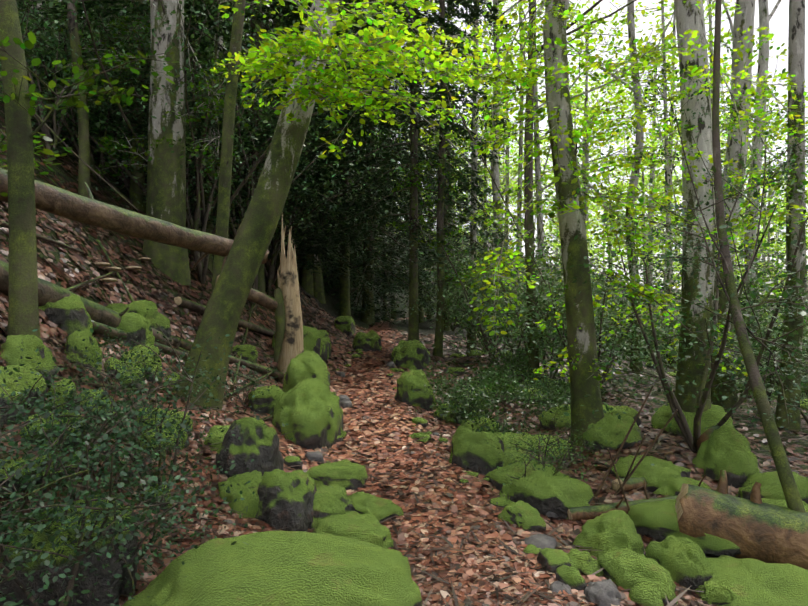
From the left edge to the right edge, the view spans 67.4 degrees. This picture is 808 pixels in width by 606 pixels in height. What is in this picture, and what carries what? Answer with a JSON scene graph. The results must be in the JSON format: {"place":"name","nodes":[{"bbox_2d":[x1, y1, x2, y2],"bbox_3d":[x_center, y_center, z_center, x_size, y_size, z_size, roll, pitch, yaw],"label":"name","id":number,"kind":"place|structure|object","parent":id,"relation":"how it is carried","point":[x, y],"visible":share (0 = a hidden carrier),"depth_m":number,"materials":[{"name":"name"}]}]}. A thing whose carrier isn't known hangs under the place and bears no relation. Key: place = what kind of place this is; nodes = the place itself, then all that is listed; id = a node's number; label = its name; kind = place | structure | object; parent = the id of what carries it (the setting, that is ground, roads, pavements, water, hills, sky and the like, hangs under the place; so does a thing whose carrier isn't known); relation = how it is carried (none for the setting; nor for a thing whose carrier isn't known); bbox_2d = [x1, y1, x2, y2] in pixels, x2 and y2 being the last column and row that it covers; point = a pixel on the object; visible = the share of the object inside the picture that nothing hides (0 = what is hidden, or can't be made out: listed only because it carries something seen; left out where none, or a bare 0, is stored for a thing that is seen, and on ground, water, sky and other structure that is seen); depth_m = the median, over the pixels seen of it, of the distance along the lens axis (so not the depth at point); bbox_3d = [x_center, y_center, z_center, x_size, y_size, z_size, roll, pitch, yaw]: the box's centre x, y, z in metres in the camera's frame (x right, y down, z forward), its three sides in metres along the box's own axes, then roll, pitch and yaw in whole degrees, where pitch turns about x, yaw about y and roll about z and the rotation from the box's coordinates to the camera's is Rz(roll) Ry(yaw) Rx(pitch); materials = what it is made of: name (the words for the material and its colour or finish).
{"place":"outdoors","nodes":[
{"label":"outdoors","id":0,"kind":"place"},
{"bbox_2d":[0,40,807,605],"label":"terrain","id":1,"kind":"structure","parent":0,"point":[426,328],"depth_m":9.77,"materials":[{"name":"brown plant"}]},
{"bbox_2d":[17,0,51,35],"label":"tree","id":2,"kind":"object","parent":1,"relation":"on","point":[42,24],"visible":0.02,"depth_m":12.16,"materials":[{"name":"green plant"}]},
{"bbox_2d":[0,0,98,118],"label":"beech","id":3,"kind":"object","parent":1,"relation":"on","point":[32,6],"depth_m":12.39,"materials":[{"name":"green plant"}]},
{"bbox_2d":[67,0,90,196],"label":"beech","id":4,"kind":"object","parent":1,"relation":"on","point":[84,148],"visible":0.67,"depth_m":9.19,"materials":[{"name":"green wood"}]},
{"bbox_2d":[0,260,172,345],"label":"fallen log","id":5,"kind":"object","parent":1,"relation":"on","point":[48,291],"visible":0.4,"depth_m":5.33,"materials":[{"name":"brown wood"}]},
{"bbox_2d":[0,0,187,338],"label":"beech","id":6,"kind":"object","parent":1,"relation":"on","point":[23,313],"visible":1,"depth_m":4.20,"materials":[{"name":"green plant"}]},
{"bbox_2d":[89,0,146,149],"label":"beech","id":7,"kind":"object","parent":1,"relation":"on","point":[111,36],"depth_m":15.42,"materials":[{"name":"green plant"}]},
{"bbox_2d":[95,257,150,281],"bbox_3d":[-3.506,-0.313,7.138,0.357,0.720,3.852,0,0,-11],"label":"bracket fungi","id":8,"kind":"object","parent":1,"relation":"on","point":[102,264],"visible":0.81,"depth_m":7.37,"materials":[{"name":"beige plant"}]},
{"bbox_2d":[0,168,268,270],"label":"fallen log","id":9,"kind":"object","parent":1,"relation":"on","point":[64,203],"visible":0.73,"depth_m":6.56,"materials":[{"name":"brown wood"}]},
{"bbox_2d":[1,0,277,212],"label":"fir","id":10,"kind":"object","parent":1,"relation":"on","point":[134,186],"visible":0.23,"depth_m":11.21,"materials":[{"name":"green plant"}]},
{"bbox_2d":[0,220,283,420],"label":"fallen branches","id":11,"kind":"object","parent":1,"relation":"on","point":[180,343],"visible":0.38,"depth_m":7.31,"materials":[{"name":"brown wood"}]},
{"bbox_2d":[51,0,262,285],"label":"beech","id":12,"kind":"object","parent":1,"relation":"on","point":[166,188],"visible":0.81,"depth_m":9.55,"materials":[{"name":"green plant"}]},
{"bbox_2d":[203,0,223,274],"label":"beech","id":13,"kind":"object","parent":1,"relation":"on","point":[210,262],"visible":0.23,"depth_m":12.18,"materials":[{"name":"green plant"}]},
{"bbox_2d":[211,0,245,293],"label":"beech","id":14,"kind":"object","parent":1,"relation":"on","point":[223,204],"visible":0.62,"depth_m":8.85,"materials":[{"name":"green plant"}]},
{"bbox_2d":[129,0,354,292],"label":"fir","id":15,"kind":"object","parent":1,"relation":"on","point":[309,194],"visible":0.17,"depth_m":13.69,"materials":[{"name":"green plant"}]},
{"bbox_2d":[215,275,284,313],"bbox_3d":[-2.224,-0.240,8.830,0.202,0.799,1.158,0,0,39],"label":"fallen log","id":16,"kind":"object","parent":1,"relation":"on","point":[255,297],"visible":0.46,"depth_m":8.88,"materials":[{"name":"brown wood"}]},
{"bbox_2d":[0,0,522,309],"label":"trees","id":17,"kind":"object","parent":1,"relation":"on","point":[200,212],"visible":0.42,"depth_m":10.68,"materials":[{"name":"green plant"}]},
{"bbox_2d":[186,0,373,291],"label":"fir","id":18,"kind":"object","parent":1,"relation":"on","point":[368,285],"visible":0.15,"depth_m":16.75,"materials":[{"name":"green plant"}]},
{"bbox_2d":[274,216,303,382],"bbox_3d":[-1.741,-0.084,9.344,0.513,2.705,0.525,0,0,-2],"label":"broken snag","id":19,"kind":"object","parent":1,"relation":"on","point":[288,346],"visible":0.83,"depth_m":9.21,"materials":[{"name":"brown wood"}]},
{"bbox_2d":[0,352,586,605],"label":"rocks","id":20,"kind":"object","parent":1,"relation":"on","point":[286,499],"visible":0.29,"depth_m":3.40,"materials":[{"name":"grey stone"}]},
{"bbox_2d":[239,0,373,295],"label":"fir","id":21,"kind":"object","parent":1,"relation":"on","point":[306,280],"visible":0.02,"depth_m":22.57,"materials":[{"name":"green plant"}]},
{"bbox_2d":[0,308,621,605],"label":"bushes","id":22,"kind":"object","parent":1,"relation":"on","point":[490,377],"visible":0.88,"depth_m":3.16,"materials":[{"name":"green plant"}]},
{"bbox_2d":[282,0,423,316],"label":"fir","id":23,"kind":"object","parent":1,"relation":"on","point":[344,306],"visible":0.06,"depth_m":18.70,"materials":[{"name":"green plant"}]},
{"bbox_2d":[175,0,536,413],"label":"leaning beech","id":24,"kind":"object","parent":1,"relation":"on","point":[308,72],"visible":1,"depth_m":5.89,"materials":[{"name":"green plant"}]},
{"bbox_2d":[296,0,436,327],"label":"fir","id":25,"kind":"object","parent":1,"relation":"on","point":[368,313],"visible":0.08,"depth_m":24.65,"materials":[{"name":"green plant"}]},
{"bbox_2d":[0,3,759,368],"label":"dead branches","id":26,"kind":"object","parent":1,"relation":"on","point":[310,163],"visible":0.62,"depth_m":8.95,"materials":[{"name":"brown wood"}]},
{"bbox_2d":[0,165,807,605],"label":"mossy rocks","id":27,"kind":"object","parent":1,"relation":"on","point":[342,553],"visible":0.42,"depth_m":4.20,"materials":[{"name":"green plant"}]},
{"bbox_2d":[675,470,807,569],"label":"fallen log","id":28,"kind":"object","parent":27,"relation":"on","point":[755,527],"visible":0.83,"depth_m":4.01,"materials":[{"name":"brown wood"}]},
{"bbox_2d":[297,0,516,340],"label":"fir","id":29,"kind":"object","parent":1,"relation":"on","point":[476,10],"visible":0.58,"depth_m":15.22,"materials":[{"name":"green plant"}]},
{"bbox_2d":[17,0,807,464],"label":"shrubs","id":30,"kind":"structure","parent":1,"relation":"on","point":[617,344],"depth_m":10.74,"materials":[{"name":"green plant"}]},
{"bbox_2d":[20,0,807,370],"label":"forest beech trunks","id":31,"kind":"object","parent":1,"relation":"on","point":[318,288],"visible":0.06,"depth_m":25.12,"materials":[{"name":"grey plant"}]},
{"bbox_2d":[47,0,785,336],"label":"forest fir boughs","id":32,"kind":"object","parent":1,"relation":"on","point":[426,267],"visible":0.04,"depth_m":29.08,"materials":[{"name":"green plant"}]},
{"bbox_2d":[61,1,782,330],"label":"fir trunks","id":33,"kind":"object","parent":1,"relation":"on","point":[421,316],"visible":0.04,"depth_m":31.00,"materials":[{"name":"brown plant"}]},
{"bbox_2d":[305,349,628,605],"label":"stones","id":34,"kind":"object","parent":1,"relation":"on","point":[605,592],"visible":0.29,"depth_m":3.33,"materials":[{"name":"grey stone"}]},
{"bbox_2d":[127,0,807,355],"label":"beech crowns","id":35,"kind":"object","parent":1,"relation":"on","point":[659,184],"visible":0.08,"depth_m":36.85,"materials":[{"name":"green plant"}]},
{"bbox_2d":[386,0,623,356],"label":"beech","id":36,"kind":"object","parent":1,"relation":"on","point":[438,345],"visible":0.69,"depth_m":14.90,"materials":[{"name":"green wood"}]},
{"bbox_2d":[448,0,569,341],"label":"beech","id":37,"kind":"object","parent":1,"relation":"on","point":[494,171],"visible":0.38,"depth_m":19.97,"materials":[{"name":"green plant"}]},
{"bbox_2d":[456,0,674,378],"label":"beech","id":38,"kind":"object","parent":1,"relation":"on","point":[528,220],"visible":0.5,"depth_m":11.91,"materials":[{"name":"green plant"}]},
{"bbox_2d":[418,0,716,446],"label":"beech","id":39,"kind":"object","parent":1,"relation":"on","point":[585,378],"visible":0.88,"depth_m":6.89,"materials":[{"name":"green plant"}]},
{"bbox_2d":[499,0,681,372],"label":"beech","id":40,"kind":"object","parent":1,"relation":"on","point":[631,35],"visible":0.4,"depth_m":14.06,"materials":[{"name":"green plant"}]},
{"bbox_2d":[492,469,705,520],"bbox_3d":[1.635,1.476,5.026,1.718,0.368,1.368,0,0,-2],"label":"fallen log","id":41,"kind":"object","parent":1,"relation":"on","point":[585,512],"visible":0.33,"depth_m":4.54,"materials":[{"name":"brown wood"}]},
{"bbox_2d":[590,385,677,510],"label":"sticks","id":42,"kind":"object","parent":1,"relation":"on","point":[626,479],"visible":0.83,"depth_m":4.72,"materials":[{"name":"brown wood"}]},
{"bbox_2d":[571,0,807,412],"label":"beech","id":43,"kind":"object","parent":1,"relation":"on","point":[689,14],"visible":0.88,"depth_m":7.93,"materials":[{"name":"green plant"}]},
{"bbox_2d":[613,0,807,512],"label":"sapling","id":44,"kind":"object","parent":1,"relation":"on","point":[793,499],"visible":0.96,"depth_m":5.07,"materials":[{"name":"green plant"}]},
{"bbox_2d":[696,425,763,472],"bbox_3d":[3.314,1.769,5.769,0.404,1.014,1.374,0,0,-7],"label":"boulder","id":45,"kind":"object","parent":1,"relation":"on","point":[706,434],"visible":0.04,"depth_m":6.23,"materials":[{"name":"green plant"}]},
{"bbox_2d":[653,0,807,408],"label":"beech","id":46,"kind":"object","parent":1,"relation":"on","point":[743,20],"visible":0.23,"depth_m":11.02,"materials":[{"name":"green plant"}]},
{"bbox_2d":[705,0,786,392],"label":"beech","id":47,"kind":"object","parent":1,"relation":"on","point":[765,16],"visible":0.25,"depth_m":15.07,"materials":[{"name":"green plant"}]},
{"bbox_2d":[719,0,807,431],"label":"beech","id":48,"kind":"object","parent":1,"relation":"on","point":[796,50],"visible":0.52,"depth_m":9.01,"materials":[{"name":"green plant"}]},
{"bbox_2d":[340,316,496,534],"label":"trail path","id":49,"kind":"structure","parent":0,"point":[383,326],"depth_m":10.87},
{"bbox_2d":[58,0,807,293],"bbox_3d":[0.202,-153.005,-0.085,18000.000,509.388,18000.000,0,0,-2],"label":"sky","id":50,"kind":"structure","parent":0,"point":[780,28],"depth_m":1031.59,"materials":[{"name":"white"}]}
]}

